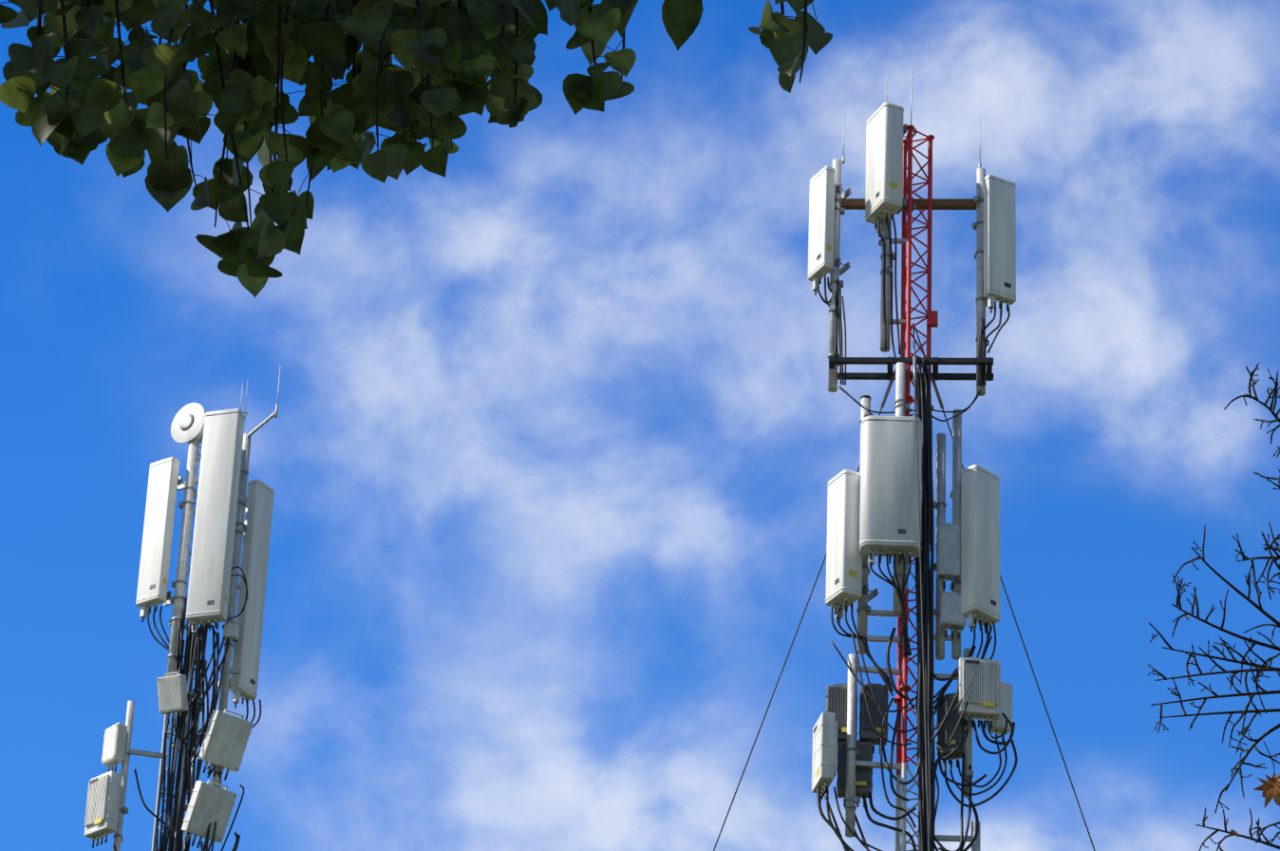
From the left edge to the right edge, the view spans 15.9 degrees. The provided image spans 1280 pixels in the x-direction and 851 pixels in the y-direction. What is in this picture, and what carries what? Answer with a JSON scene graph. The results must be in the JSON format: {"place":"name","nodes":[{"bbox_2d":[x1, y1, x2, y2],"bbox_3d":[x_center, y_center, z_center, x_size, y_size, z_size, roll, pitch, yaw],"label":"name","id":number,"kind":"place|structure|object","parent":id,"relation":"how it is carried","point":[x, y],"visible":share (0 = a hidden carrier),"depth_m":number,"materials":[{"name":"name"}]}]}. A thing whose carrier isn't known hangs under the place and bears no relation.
{"place":"outdoors","nodes":[
{"label":"outdoors","id":0,"kind":"place"},
{"bbox_2d":[0,0,832,298],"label":"leaves","id":1,"kind":"object","parent":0,"point":[408,104],"visible":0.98,"depth_m":9.70,"materials":[{"name":"green plant"}]},
{"bbox_2d":[0,0,1279,850],"label":"sky","id":2,"kind":"structure","parent":0,"point":[549,457],"materials":[{"name":"blue"}]},
{"bbox_2d":[856,361,961,659],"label":"mounting poles","id":3,"kind":"object","parent":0,"point":[864,611],"visible":0.35,"depth_m":40.67,"materials":[{"name":"grey metal"}]},
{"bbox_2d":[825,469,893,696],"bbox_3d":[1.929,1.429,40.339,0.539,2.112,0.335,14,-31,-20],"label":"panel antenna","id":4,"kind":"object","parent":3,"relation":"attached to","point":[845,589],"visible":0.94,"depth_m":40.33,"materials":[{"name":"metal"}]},
{"bbox_2d":[858,414,922,655],"bbox_3d":[2.200,0.987,40.386,0.547,2.218,0.434,2,-29,1],"label":"panel antenna","id":5,"kind":"object","parent":3,"relation":"attached to","point":[889,527],"visible":1,"depth_m":40.37,"materials":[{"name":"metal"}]},
{"bbox_2d":[933,464,1000,714],"bbox_3d":[2.867,1.483,40.272,0.485,2.395,0.429,27,-37,-37],"label":"panel antenna","id":6,"kind":"object","parent":3,"relation":"attached to","point":[968,551],"visible":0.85,"depth_m":40.33,"materials":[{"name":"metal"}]},
{"label":"ground","id":7,"kind":"structure","parent":0,"visible":0},
{"bbox_2d":[150,440,207,850],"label":"lattice mast","id":8,"kind":"object","parent":7,"relation":"on","point":[183,757],"visible":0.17,"depth_m":42.94,"materials":[{"name":"metal"}]},
{"bbox_2d":[135,456,185,674],"bbox_3d":[-4.506,1.504,43.796,0.404,2.628,0.518,23,-35,-32],"label":"panel antenna","id":9,"kind":"object","parent":8,"relation":"attached to","point":[165,482],"visible":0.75,"depth_m":43.98,"materials":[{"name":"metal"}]},
{"bbox_2d":[84,671,253,850],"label":"remote radio units","id":10,"kind":"object","parent":8,"relation":"attached to","point":[225,741],"depth_m":42.68,"materials":[{"name":"metal"}]},
{"bbox_2d":[112,597,244,850],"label":"feeder cables","id":11,"kind":"object","parent":8,"relation":"attached to","point":[165,836],"visible":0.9,"depth_m":42.87,"materials":[{"name":"black rubber"}]},
{"bbox_2d":[167,365,281,786],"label":"mounting poles","id":12,"kind":"object","parent":8,"relation":"attached to","point":[186,505],"visible":0.79,"depth_m":43.94,"materials":[{"name":"metal"}]},
{"bbox_2d":[170,402,205,443],"bbox_3d":[-4.331,0.018,44.647,0.428,0.428,0.242,-17,-35,31],"label":"microwave dish","id":13,"kind":"object","parent":12,"relation":"attached to","point":[187,425],"visible":0.92,"depth_m":44.55,"materials":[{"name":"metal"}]},
{"bbox_2d":[186,408,247,639],"bbox_3d":[-3.987,0.961,43.853,0.442,2.401,0.443,-21,-37,36],"label":"panel antenna","id":14,"kind":"object","parent":12,"relation":"attached to","point":[211,569],"visible":1,"depth_m":43.73,"materials":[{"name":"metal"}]},
{"bbox_2d":[207,479,274,777],"bbox_3d":[-3.785,1.989,43.779,0.463,3.216,0.432,2,-29,1],"label":"panel antenna","id":15,"kind":"object","parent":12,"relation":"attached to","point":[254,567],"visible":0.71,"depth_m":43.92,"materials":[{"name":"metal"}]},
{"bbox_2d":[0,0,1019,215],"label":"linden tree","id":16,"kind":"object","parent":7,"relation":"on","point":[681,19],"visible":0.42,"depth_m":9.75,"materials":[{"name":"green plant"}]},
{"bbox_2d":[713,310,1095,850],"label":"guy wires","id":17,"kind":"object","parent":7,"relation":"on","point":[932,318],"visible":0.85,"depth_m":40.67,"materials":[{"name":"metal"}]},
{"bbox_2d":[893,124,934,850],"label":"lattice mast","id":18,"kind":"object","parent":7,"relation":"on","point":[906,307],"visible":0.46,"depth_m":41.69,"materials":[{"name":"red metal"}]},
{"bbox_2d":[810,653,908,837],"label":"radio units","id":19,"kind":"object","parent":18,"relation":"attached to","point":[835,734],"visible":0.94,"depth_m":39.58,"materials":[{"name":"metal"}]},
{"bbox_2d":[828,74,993,395],"bbox_3d":[2.507,-1.820,42.226,1.508,3.503,0.414,2,-29,1],"label":"antenna mounting frame","id":20,"kind":"object","parent":18,"relation":"attached to","point":[975,202],"visible":0.71,"depth_m":41.81,"materials":[{"name":"grey metal"}]},
{"bbox_2d":[807,165,852,365],"bbox_3d":[1.755,-1.412,42.026,0.342,2.022,0.314,17,-32,-24],"label":"panel antenna","id":21,"kind":"object","parent":20,"relation":"attached to","point":[822,262],"visible":0.85,"depth_m":42.09,"materials":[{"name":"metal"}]},
{"bbox_2d":[865,102,917,357],"bbox_3d":[2.326,-1.710,42.051,0.423,2.651,0.405,14,-31,-21],"label":"panel antenna","id":22,"kind":"object","parent":20,"relation":"attached to","point":[886,130],"visible":0.96,"depth_m":42.20,"materials":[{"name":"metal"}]},
{"bbox_2d":[980,173,1016,385],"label":"panel antenna","id":23,"kind":"object","parent":20,"relation":"attached to","point":[999,242],"visible":0.88,"depth_m":41.90,"materials":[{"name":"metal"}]},
{"bbox_2d":[816,279,1017,850],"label":"feeder cables","id":24,"kind":"object","parent":18,"relation":"attached to","point":[924,409],"visible":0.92,"depth_m":39.63,"materials":[{"name":"rubber"}]},
{"bbox_2d":[933,647,1013,850],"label":"radio units","id":25,"kind":"object","parent":18,"relation":"attached to","point":[989,692],"visible":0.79,"depth_m":39.67,"materials":[{"name":"metal"}]},
{"bbox_2d":[1147,362,1279,850],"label":"bare maple tree","id":26,"kind":"object","parent":7,"relation":"on","point":[1270,787],"visible":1,"depth_m":11.71,"materials":[{"name":"brown plant"}]}
]}

